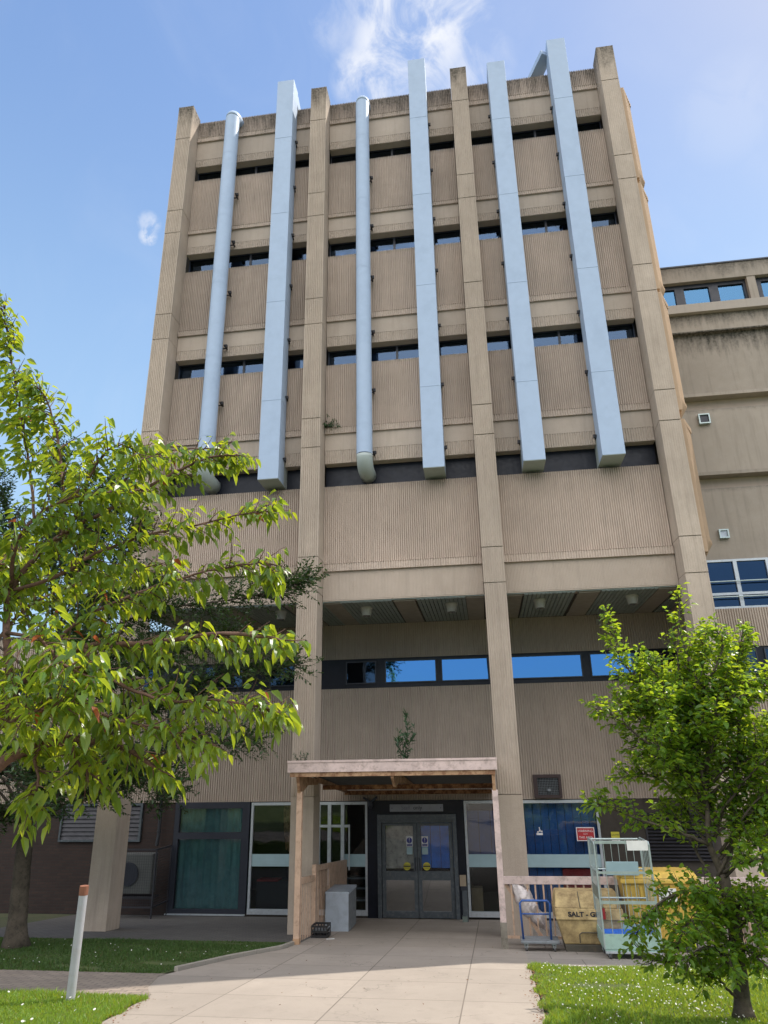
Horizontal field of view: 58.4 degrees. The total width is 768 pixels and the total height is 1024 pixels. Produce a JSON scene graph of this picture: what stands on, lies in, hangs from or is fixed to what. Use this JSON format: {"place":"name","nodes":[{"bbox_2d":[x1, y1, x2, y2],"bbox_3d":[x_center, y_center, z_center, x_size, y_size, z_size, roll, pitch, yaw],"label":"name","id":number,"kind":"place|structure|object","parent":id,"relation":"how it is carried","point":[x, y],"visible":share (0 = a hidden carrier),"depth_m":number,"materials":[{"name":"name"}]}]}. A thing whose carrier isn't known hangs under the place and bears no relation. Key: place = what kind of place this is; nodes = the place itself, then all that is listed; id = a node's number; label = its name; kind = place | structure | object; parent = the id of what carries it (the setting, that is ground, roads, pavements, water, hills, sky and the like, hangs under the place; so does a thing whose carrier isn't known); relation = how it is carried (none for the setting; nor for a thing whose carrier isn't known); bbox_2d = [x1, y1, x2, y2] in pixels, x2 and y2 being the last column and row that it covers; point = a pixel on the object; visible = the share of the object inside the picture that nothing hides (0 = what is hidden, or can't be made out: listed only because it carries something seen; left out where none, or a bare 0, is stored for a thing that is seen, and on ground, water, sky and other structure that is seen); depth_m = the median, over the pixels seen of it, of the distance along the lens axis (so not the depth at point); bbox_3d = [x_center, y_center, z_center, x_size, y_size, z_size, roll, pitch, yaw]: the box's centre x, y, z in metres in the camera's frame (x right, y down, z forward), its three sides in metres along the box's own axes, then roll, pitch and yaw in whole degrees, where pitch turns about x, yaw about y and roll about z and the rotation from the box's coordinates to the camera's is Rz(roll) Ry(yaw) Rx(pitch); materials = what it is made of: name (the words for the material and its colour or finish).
{"place":"outdoors","nodes":[
{"label":"outdoors","id":0,"kind":"place"},
{"bbox_2d":[0,913,75,927],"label":"dirt bed","id":1,"kind":"object","parent":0,"point":[31,918],"visible":0.69,"depth_m":17.46,"materials":[{"name":"brown soil"}]},
{"bbox_2d":[0,970,163,995],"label":"side path","id":2,"kind":"structure","parent":0,"point":[122,983],"depth_m":9.19,"materials":[{"name":"concrete"}]},
{"bbox_2d":[0,936,286,973],"bbox_3d":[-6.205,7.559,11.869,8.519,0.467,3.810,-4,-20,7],"label":"shaded lawn","id":3,"kind":"structure","parent":0,"point":[63,948],"depth_m":11.63,"materials":[{"name":"green plant"}]},
{"bbox_2d":[0,433,329,949],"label":"plum tree","id":4,"kind":"object","parent":3,"relation":"on","point":[16,935],"visible":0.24,"depth_m":13.52,"materials":[{"name":"green plant"}]},
{"bbox_2d":[0,915,323,941],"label":"apron paving","id":5,"kind":"structure","parent":0,"point":[231,928],"depth_m":15.18,"materials":[{"name":"grey concrete"}]},
{"bbox_2d":[121,845,172,918],"bbox_3d":[-6.357,9.572,17.776,1.305,1.658,0.935,-4,-20,7],"label":"aircon cage","id":6,"kind":"object","parent":5,"relation":"on","point":[157,875],"visible":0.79,"depth_m":17.50,"materials":[{"name":"black metal"}]},
{"bbox_2d":[122,852,157,898],"bbox_3d":[-6.376,9.392,17.795,1.050,1.030,0.390,-4,-20,7],"label":"aircon unit","id":7,"kind":"object","parent":6,"relation":"in","point":[137,878],"visible":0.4,"depth_m":17.65,"materials":[{"name":"grey metal"}]},
{"bbox_2d":[102,918,544,1023],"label":"path","id":8,"kind":"structure","parent":0,"point":[437,963],"depth_m":9.08,"materials":[{"name":"concrete"}]},
{"bbox_2d":[311,922,330,937],"bbox_3d":[-1.268,8.421,13.845,0.330,0.225,0.340,-4,-20,7],"label":"milk crate","id":9,"kind":"object","parent":8,"relation":"on","point":[318,931],"visible":1,"depth_m":13.73,"materials":[{"name":"black plastic"}]},
{"bbox_2d":[300,860,346,940],"bbox_3d":[-1.285,8.533,15.187,0.080,1.630,4.700,-4,-20,7],"label":"balustrade","id":10,"kind":"object","parent":8,"relation":"on","point":[336,872],"visible":0.75,"depth_m":14.54,"materials":[{"name":"pink paint"}]},
{"bbox_2d":[108,928,556,1022],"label":"leaf litter","id":11,"kind":"object","parent":8,"relation":"on","point":[423,1004],"visible":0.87,"depth_m":8.02,"materials":[{"name":"brown plant"}]},
{"bbox_2d":[325,884,356,931],"bbox_3d":[-0.955,8.780,15.252,0.537,0.780,0.970,-4,-20,7],"label":"grey cabinet","id":12,"kind":"object","parent":8,"relation":"on","point":[340,910],"visible":0.81,"depth_m":14.87,"materials":[{"name":"metal"}]},
{"bbox_2d":[287,757,508,948],"bbox_3d":[0.506,7.211,15.272,4.130,3.242,5.157,-4,-20,7],"label":"entrance canopy","id":13,"kind":"object","parent":8,"relation":"on","point":[415,775],"visible":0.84,"depth_m":13.49,"materials":[{"name":"beige paint"}]},
{"bbox_2d":[294,752,307,760],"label":"roof weeds","id":14,"kind":"object","parent":13,"relation":"on","point":[305,759],"visible":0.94,"depth_m":14.18,"materials":[{"name":"green plant"}]},
{"bbox_2d":[394,709,415,758],"bbox_3d":[0.433,4.657,14.390,0.516,1.086,0.514,-4,-20,7],"label":"buddleia shrub","id":15,"kind":"object","parent":13,"relation":"on","point":[399,739],"visible":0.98,"depth_m":14.37,"materials":[{"name":"green plant"}]},
{"bbox_2d":[460,875,468,921],"bbox_3d":[1.934,9.299,16.550,0.170,1.020,0.170,-4,-20,7],"label":"intercom post","id":16,"kind":"object","parent":8,"relation":"on","point":[464,889],"visible":0.98,"depth_m":16.52,"materials":[{"name":"grey metal"}]},
{"bbox_2d":[105,890,552,1019],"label":"ground","id":17,"kind":"structure","parent":0,"point":[432,900],"depth_m":19.23,"materials":[{"name":"grey concrete"}]},
{"bbox_2d":[0,631,177,841],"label":"wing","id":18,"kind":"structure","parent":17,"relation":"on","point":[81,828],"depth_m":19.01,"materials":[{"name":"beige concrete"}]},
{"bbox_2d":[0,666,176,696],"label":"window","id":19,"kind":"structure","parent":18,"relation":"in","point":[165,674],"depth_m":20.12,"materials":[{"name":"blue glass"}]},
{"bbox_2d":[58,803,143,841],"bbox_3d":[-7.785,8.542,18.921,2.380,0.960,0.080,-4,-20,7],"label":"vent","id":20,"kind":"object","parent":18,"relation":"in","point":[83,829],"depth_m":18.92,"materials":[{"name":"grey metal"}]},
{"bbox_2d":[155,710,170,845],"bbox_3d":[-6.091,7.089,19.078,0.120,3.934,0.125,-4,-20,7],"label":"downpipe","id":21,"kind":"object","parent":18,"relation":"attached to","point":[158,833],"visible":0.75,"depth_m":18.56,"materials":[{"name":"grey metal"}]},
{"bbox_2d":[174,941,293,971],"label":"kerb","id":22,"kind":"structure","parent":17,"relation":"on","point":[225,957],"depth_m":11.14,"materials":[{"name":"concrete"}]},
{"bbox_2d":[0,45,762,938],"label":"concrete tower","id":23,"kind":"structure","parent":17,"relation":"on","point":[488,537],"depth_m":18.58,"materials":[{"name":"beige concrete"}]},
{"bbox_2d":[164,802,250,915],"bbox_3d":[-4.647,9.152,18.238,2.150,2.690,0.180,-4,-20,7],"label":"window","id":24,"kind":"structure","parent":23,"relation":"in","point":[244,835],"depth_m":18.27,"materials":[{"name":"black metal"}]},
{"bbox_2d":[174,803,251,912],"bbox_3d":[-4.574,9.215,18.343,2.100,2.680,0.110,-4,-20,7],"label":"curtain","id":25,"kind":"object","parent":23,"relation":"hanging from","point":[208,870],"visible":0.65,"depth_m":18.31,"materials":[{"name":"teal fabric"}]},
{"bbox_2d":[197,110,243,494],"bbox_3d":[-4.739,-6.769,21.225,0.545,13.510,2.037,-4,-20,7],"label":"ventilation duct","id":26,"kind":"object","parent":23,"relation":"attached to","point":[234,122],"visible":0.83,"depth_m":20.04,"materials":[{"name":"metal"}]},
{"bbox_2d":[178,354,303,378],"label":"window","id":27,"kind":"structure","parent":23,"relation":"in","point":[294,361],"depth_m":20.11,"materials":[{"name":"black glass"}]},
{"bbox_2d":[188,247,306,272],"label":"window","id":28,"kind":"structure","parent":23,"relation":"in","point":[260,258],"depth_m":21.41,"materials":[{"name":"black glass"}]},
{"bbox_2d":[197,159,308,180],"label":"window","id":29,"kind":"structure","parent":23,"relation":"in","point":[301,163],"depth_m":22.64,"materials":[{"name":"black glass"}]},
{"bbox_2d":[247,802,290,914],"bbox_3d":[-2.628,9.020,17.979,1.830,2.640,0.084,-4,-20,7],"label":"window","id":30,"kind":"structure","parent":23,"relation":"in","point":[254,859],"depth_m":17.98,"materials":[{"name":"white metal"}]},
{"bbox_2d":[256,878,288,908],"bbox_3d":[-2.846,10.144,18.166,0.950,0.760,0.500,-4,-20,7],"label":"storage box","id":31,"kind":"object","parent":23,"relation":"in","point":[271,895],"visible":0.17,"depth_m":17.96,"materials":[{"name":"black plastic"}]},
{"bbox_2d":[257,877,281,881],"bbox_3d":[-3.034,9.728,18.205,0.580,0.045,0.360,-4,-20,7],"label":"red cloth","id":32,"kind":"object","parent":31,"relation":"on","point":[268,879],"visible":1,"depth_m":18.07,"materials":[{"name":"fabric"}]},
{"bbox_2d":[258,80,300,490],"bbox_3d":[-2.890,-7.046,21.436,0.645,14.164,2.759,-4,-20,7],"label":"ventilation duct","id":33,"kind":"object","parent":23,"relation":"attached to","point":[272,472],"visible":0.99,"depth_m":19.71,"materials":[{"name":"metal"}]},
{"bbox_2d":[275,610,286,620],"bbox_3d":[-2.675,2.689,17.851,0.310,0.225,0.310,-4,-20,7],"label":"soffit lamp","id":34,"kind":"object","parent":23,"relation":"attached to","point":[281,614],"visible":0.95,"depth_m":17.75,"materials":[{"name":"white glass"}]},
{"bbox_2d":[284,805,290,851],"bbox_3d":[-2.489,8.453,18.388,0.437,1.204,0.090,-4,-20,7],"label":"curtain","id":35,"kind":"object","parent":23,"relation":"hanging from","point":[287,810],"visible":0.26,"depth_m":18.39,"materials":[{"name":"fabric"}]},
{"bbox_2d":[322,414,341,427],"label":"wall weeds","id":36,"kind":"object","parent":23,"relation":"attached to","point":[326,425],"depth_m":18.59,"materials":[{"name":"green plant"}]},
{"bbox_2d":[319,801,367,915],"bbox_3d":[-1.073,8.911,17.749,1.320,2.640,0.147,-4,-20,7],"label":"window","id":37,"kind":"structure","parent":23,"relation":"in","point":[353,860],"depth_m":17.79,"materials":[{"name":"white metal"}]},
{"bbox_2d":[347,875,365,900],"bbox_3d":[-0.691,9.932,17.782,0.560,0.930,0.370,-4,-20,7],"label":"chair","id":38,"kind":"object","parent":23,"relation":"in","point":[358,886],"visible":0.26,"depth_m":17.79,"materials":[{"name":"black"}]},
{"bbox_2d":[360,606,371,616],"bbox_3d":[-0.447,2.549,17.564,0.310,0.225,0.310,-4,-20,7],"label":"soffit lamp","id":39,"kind":"object","parent":23,"relation":"attached to","point":[366,611],"visible":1,"depth_m":17.46,"materials":[{"name":"white glass"}]},
{"bbox_2d":[356,95,376,483],"bbox_3d":[-0.461,-6.981,20.659,0.515,13.360,2.017,-4,-20,7],"label":"ventilation duct","id":40,"kind":"object","parent":23,"relation":"attached to","point":[365,452],"visible":1,"depth_m":19.26,"materials":[{"name":"metal"}]},
{"bbox_2d":[363,796,376,808],"bbox_3d":[-0.351,7.605,17.997,0.392,0.302,0.234,-4,-20,7],"label":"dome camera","id":41,"kind":"object","parent":23,"relation":"attached to","point":[370,804],"visible":1,"depth_m":17.97,"materials":[{"name":"black plastic"}]},
{"bbox_2d":[331,140,455,163],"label":"window","id":42,"kind":"structure","parent":23,"relation":"in","point":[406,150],"depth_m":22.05,"materials":[{"name":"black glass"}]},
{"bbox_2d":[330,230,461,256],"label":"window","id":43,"kind":"structure","parent":23,"relation":"in","point":[453,236],"depth_m":20.82,"materials":[{"name":"black glass"}]},
{"bbox_2d":[328,339,469,371],"bbox_3d":[0.377,-4.260,19.413,3.988,1.070,0.070,-4,-20,7],"label":"window","id":44,"kind":"structure","parent":23,"relation":"in","point":[459,346],"depth_m":19.51,"materials":[{"name":"black glass"}]},
{"bbox_2d":[382,823,418,917],"bbox_3d":[0.402,9.060,17.420,0.905,2.150,0.121,-4,-20,7],"label":"entrance door","id":45,"kind":"structure","parent":23,"relation":"in","point":[386,875],"depth_m":17.40,"materials":[{"name":"grey metal"}]},
{"bbox_2d":[386,826,417,867],"bbox_3d":[0.416,8.585,17.783,0.900,1.130,0.020,-4,-20,7],"label":"pale screen","id":46,"kind":"object","parent":23,"relation":"attached to","point":[397,856],"visible":0.56,"depth_m":17.76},
{"bbox_2d":[390,804,442,811],"bbox_3d":[0.838,7.681,17.856,1.390,0.175,0.030,-4,-20,7],"label":"name board","id":47,"kind":"object","parent":23,"relation":"attached to","point":[412,807],"visible":1,"depth_m":17.85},
{"bbox_2d":[176,648,676,692],"bbox_3d":[0.939,4.459,19.162,14.100,0.810,0.190,-4,-20,7],"label":"window","id":48,"kind":"structure","parent":23,"relation":"in","point":[575,666],"depth_m":18.99,"materials":[{"name":"blue glass"}]},
{"bbox_2d":[408,58,446,479],"bbox_3d":[1.354,-7.365,20.894,0.635,14.264,2.733,-4,-20,7],"label":"ventilation duct","id":49,"kind":"object","parent":23,"relation":"attached to","point":[433,448],"visible":1,"depth_m":19.12,"materials":[{"name":"metal"}]},
{"bbox_2d":[417,823,455,918],"bbox_3d":[1.307,9.003,17.303,0.905,2.150,0.121,-4,-20,7],"label":"entrance door","id":50,"kind":"structure","parent":23,"relation":"in","point":[422,875],"depth_m":17.28,"materials":[{"name":"grey metal"}]},
{"bbox_2d":[421,826,453,867],"bbox_3d":[1.377,8.506,17.639,0.850,1.110,0.049,-4,-20,7],"label":"blue screen","id":51,"kind":"object","parent":23,"relation":"attached to","point":[436,856],"visible":0.71,"depth_m":17.61,"materials":[{"name":"blue glass"}]},
{"bbox_2d":[445,602,457,612],"bbox_3d":[1.701,2.413,17.288,0.310,0.225,0.310,-4,-20,7],"label":"soffit lamp","id":52,"kind":"object","parent":23,"relation":"attached to","point":[451,607],"visible":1,"depth_m":17.19,"materials":[{"name":"white glass"}]},
{"bbox_2d":[471,886,483,910],"bbox_3d":[2.358,9.771,17.298,0.280,0.610,0.300,-4,-20,7],"label":"cardboard box","id":53,"kind":"object","parent":23,"relation":"in","point":[477,899],"visible":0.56,"depth_m":17.18,"materials":[{"name":"brown cardboard"}]},
{"bbox_2d":[467,811,495,853],"bbox_3d":[2.579,8.262,17.637,0.860,1.110,0.039,-4,-20,7],"label":"blue board","id":54,"kind":"object","parent":23,"relation":"in","point":[484,831],"visible":0.71,"depth_m":17.65,"materials":[{"name":"glass"}]},
{"bbox_2d":[463,800,499,917],"bbox_3d":[2.530,8.694,17.316,0.910,2.640,0.084,-4,-20,7],"label":"window","id":55,"kind":"structure","parent":23,"relation":"in","point":[473,860],"depth_m":17.28,"materials":[{"name":"white metal"}]},
{"bbox_2d":[487,60,545,473],"bbox_3d":[3.758,-7.237,20.476,0.635,13.664,2.718,-4,-20,7],"label":"ventilation duct","id":56,"kind":"object","parent":23,"relation":"attached to","point":[530,442],"visible":0.99,"depth_m":18.74,"materials":[{"name":"metal"}]},
{"bbox_2d":[471,121,601,145],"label":"window","id":57,"kind":"structure","parent":23,"relation":"in","point":[590,126],"depth_m":21.47,"materials":[{"name":"black glass"}]},
{"bbox_2d":[533,598,545,608],"bbox_3d":[3.859,2.277,17.010,0.310,0.225,0.310,-4,-20,7],"label":"soffit lamp","id":58,"kind":"object","parent":23,"relation":"attached to","point":[539,603],"visible":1,"depth_m":16.91,"materials":[{"name":"white glass"}]},
{"bbox_2d":[478,212,616,239],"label":"window","id":59,"kind":"structure","parent":23,"relation":"in","point":[602,219],"depth_m":20.24,"materials":[{"name":"black glass"}]},
{"bbox_2d":[533,774,562,797],"bbox_3d":[4.180,7.008,17.582,0.700,0.560,0.150,-4,-20,7],"label":"wall grille","id":60,"kind":"object","parent":23,"relation":"attached to","point":[547,785],"depth_m":17.58,"materials":[{"name":"grey metal"}]},
{"bbox_2d":[487,323,635,350],"bbox_3d":[4.827,-4.540,18.841,3.998,1.070,0.070,-4,-20,7],"label":"window","id":61,"kind":"structure","parent":23,"relation":"in","point":[620,331],"depth_m":18.93,"materials":[{"name":"black glass"}]},
{"bbox_2d":[523,803,602,918],"bbox_3d":[4.244,8.784,17.362,2.360,2.650,0.050,-4,-20,7],"label":"blue board","id":62,"kind":"object","parent":23,"relation":"in","point":[561,830],"visible":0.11,"depth_m":17.54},
{"bbox_2d":[523,799,606,917],"bbox_3d":[4.193,8.590,17.102,2.450,2.640,0.084,-4,-20,7],"label":"window","id":63,"kind":"structure","parent":23,"relation":"in","point":[534,860],"depth_m":17.06,"materials":[{"name":"white metal"}]},
{"bbox_2d":[528,38,625,468],"bbox_3d":[5.190,-7.636,20.322,0.969,14.264,2.951,6,-21,-18],"label":"ventilation duct","id":64,"kind":"object","parent":23,"relation":"attached to","point":[610,451],"visible":1,"depth_m":18.64,"materials":[{"name":"metal"}]},
{"bbox_2d":[562,868,598,887],"bbox_3d":[4.870,9.198,16.963,0.850,0.720,0.160,-4,-20,7],"label":"red crate","id":65,"kind":"object","parent":23,"relation":"in","point":[576,871],"visible":0.27,"depth_m":16.99,"materials":[{"name":"plastic"}]},
{"bbox_2d":[576,827,594,840],"bbox_3d":[5.006,7.999,17.080,0.440,0.310,0.028,-4,-20,7],"label":"red sign","id":66,"kind":"object","parent":23,"relation":"attached to","point":[583,833],"visible":0.91,"depth_m":17.08,"materials":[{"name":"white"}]},
{"bbox_2d":[596,619,601,625],"bbox_3d":[5.848,3.009,18.686,0.120,0.199,0.266,-4,-20,7],"label":"security camera","id":67,"kind":"object","parent":23,"relation":"attached to","point":[598,622],"visible":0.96,"depth_m":18.71,"materials":[{"name":"grey plastic"}]},
{"bbox_2d":[611,832,619,840],"bbox_3d":[5.728,8.056,17.006,0.200,0.270,0.024,-4,-20,7],"label":"yellow notice","id":68,"kind":"object","parent":23,"relation":"attached to","point":[615,835],"visible":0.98,"depth_m":17.02,"materials":[{"name":"plastic"}]},
{"bbox_2d":[625,594,638,604],"bbox_3d":[6.046,2.139,16.729,0.310,0.225,0.310,-4,-20,7],"label":"soffit lamp","id":69,"kind":"object","parent":23,"relation":"attached to","point":[632,599],"visible":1,"depth_m":16.63,"materials":[{"name":"white glass"}]},
{"bbox_2d":[642,257,767,913],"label":"annexe","id":70,"kind":"structure","parent":17,"relation":"on","point":[718,314],"depth_m":20.44,"materials":[{"name":"concrete"}]},
{"bbox_2d":[643,813,713,860],"bbox_3d":[7.226,7.947,16.846,1.540,1.120,0.092,-4,-20,7],"label":"louvre grille","id":71,"kind":"object","parent":70,"relation":"attached to","point":[673,845],"visible":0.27,"depth_m":16.77,"materials":[{"name":"grey metal"}]},
{"bbox_2d":[697,413,710,424],"bbox_3d":[9.547,-2.772,20.514,0.320,0.320,0.105,-4,-20,7],"label":"wall vent","id":72,"kind":"object","parent":70,"relation":"attached to","point":[704,419],"depth_m":20.50,"materials":[{"name":"metal"}]},
{"bbox_2d":[663,279,748,305],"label":"window","id":73,"kind":"structure","parent":70,"relation":"in","point":[733,289],"depth_m":21.97,"materials":[{"name":"blue glass"}]},
{"bbox_2d":[718,529,729,538],"bbox_3d":[9.534,0.617,19.296,0.260,0.260,0.105,-4,-20,7],"label":"wall vent","id":74,"kind":"object","parent":70,"relation":"attached to","point":[723,534],"depth_m":19.27,"materials":[{"name":"metal"}]},
{"bbox_2d":[706,557,767,608],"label":"window","id":75,"kind":"structure","parent":70,"relation":"in","point":[735,583],"depth_m":18.79,"materials":[{"name":"blue glass"}]},
{"bbox_2d":[723,646,767,676],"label":"window","id":76,"kind":"structure","parent":70,"relation":"in","point":[760,653],"depth_m":17.99,"materials":[{"name":"blue glass"}]},
{"bbox_2d":[755,277,767,296],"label":"window","id":77,"kind":"structure","parent":70,"relation":"in","point":[762,283],"depth_m":21.77,"materials":[{"name":"blue glass"}]},
{"bbox_2d":[0,0,767,636],"label":"sky","id":78,"kind":"structure","parent":0,"point":[92,92],"materials":[{"name":"blue"}]},
{"bbox_2d":[523,920,767,968],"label":"pavement","id":79,"kind":"structure","parent":0,"point":[542,953],"depth_m":11.37,"materials":[{"name":"grey concrete"}]},
{"bbox_2d":[519,899,559,951],"bbox_3d":[2.740,7.325,12.205,0.660,0.811,0.400,-4,-20,7],"label":"platform trolley","id":80,"kind":"object","parent":79,"relation":"on","point":[554,941],"visible":1,"depth_m":12.14,"materials":[{"name":"blue metal"}]},
{"bbox_2d":[508,884,553,935],"bbox_3d":[2.749,7.421,12.856,0.834,1.087,0.361,-4,-20,7],"label":"plastic sheeting","id":81,"kind":"object","parent":80,"relation":"on","point":[520,892],"visible":0.66,"depth_m":12.77,"materials":[{"name":"plastic"}]},
{"bbox_2d":[551,888,623,951],"bbox_3d":[3.620,7.250,12.207,1.168,0.940,0.740,-4,-20,7],"label":"salt bin","id":82,"kind":"object","parent":79,"relation":"on","point":[574,912],"visible":0.84,"depth_m":11.97,"materials":[{"name":"plastic"}]},
{"bbox_2d":[587,837,662,958],"bbox_3d":[4.072,6.533,11.675,0.922,1.810,0.796,-4,-20,7],"label":"roll cage","id":83,"kind":"object","parent":79,"relation":"on","point":[612,940],"visible":0.81,"depth_m":11.53,"materials":[{"name":"metal"}]},
{"bbox_2d":[606,862,638,874],"bbox_3d":[4.180,6.252,12.062,0.550,0.219,0.033,-4,-20,7],"label":"mint board","id":84,"kind":"object","parent":83,"relation":"attached to","point":[621,866],"visible":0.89,"depth_m":12.06,"materials":[{"name":"teal plastic"}]},
{"bbox_2d":[504,876,752,941],"bbox_3d":[4.457,7.248,12.593,4.410,1.020,0.095,-4,-20,7],"label":"front railing","id":85,"kind":"object","parent":79,"relation":"on","point":[563,880],"visible":0.26,"depth_m":12.81,"materials":[{"name":"pink paint"}]},
{"bbox_2d":[613,867,697,952],"bbox_3d":[4.859,7.015,12.141,1.330,1.262,0.750,-4,-20,7],"label":"yellow bin","id":86,"kind":"object","parent":79,"relation":"on","point":[662,877],"visible":0.3,"depth_m":12.00,"materials":[{"name":"plastic"}]},
{"bbox_2d":[751,877,767,946],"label":"board fence","id":87,"kind":"object","parent":79,"relation":"on","point":[766,885],"visible":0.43,"depth_m":12.40,"materials":[{"name":"pink paint"}]},
{"bbox_2d":[525,960,767,1023],"bbox_3d":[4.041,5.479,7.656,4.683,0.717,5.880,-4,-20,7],"label":"lawn","id":88,"kind":"structure","parent":0,"point":[572,1013],"depth_m":8.02,"materials":[{"name":"green plant"}]},
{"bbox_2d":[2,942,763,1023],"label":"daisies","id":89,"kind":"object","parent":88,"relation":"on","point":[559,990],"visible":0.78,"depth_m":8.11,"materials":[{"name":"white plant"}]},
{"bbox_2d":[576,582,767,1021],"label":"pear tree","id":90,"kind":"object","parent":88,"relation":"on","point":[691,718],"visible":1,"depth_m":7.61,"materials":[{"name":"green plant"}]},
{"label":"left lawn soil","id":91,"kind":"structure","parent":0,"visible":0},
{"bbox_2d":[0,986,148,1023],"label":"lawn","id":92,"kind":"structure","parent":91,"relation":"on","point":[83,1004],"depth_m":7.63,"materials":[{"name":"green plant"}]},
{"bbox_2d":[66,885,88,1000],"bbox_3d":[-3.633,5.117,8.143,0.105,1.241,0.158,11,-23,-29],"label":"bollard","id":93,"kind":"object","parent":91,"relation":"on","point":[77,943],"visible":0.83,"depth_m":8.12,"materials":[{"name":"white metal"}]},
{"bbox_2d":[0,293,310,856],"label":"cherry tree","id":94,"kind":"object","parent":91,"relation":"on","point":[50,663],"visible":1,"depth_m":5.27,"materials":[{"name":"green plant"}]}
]}

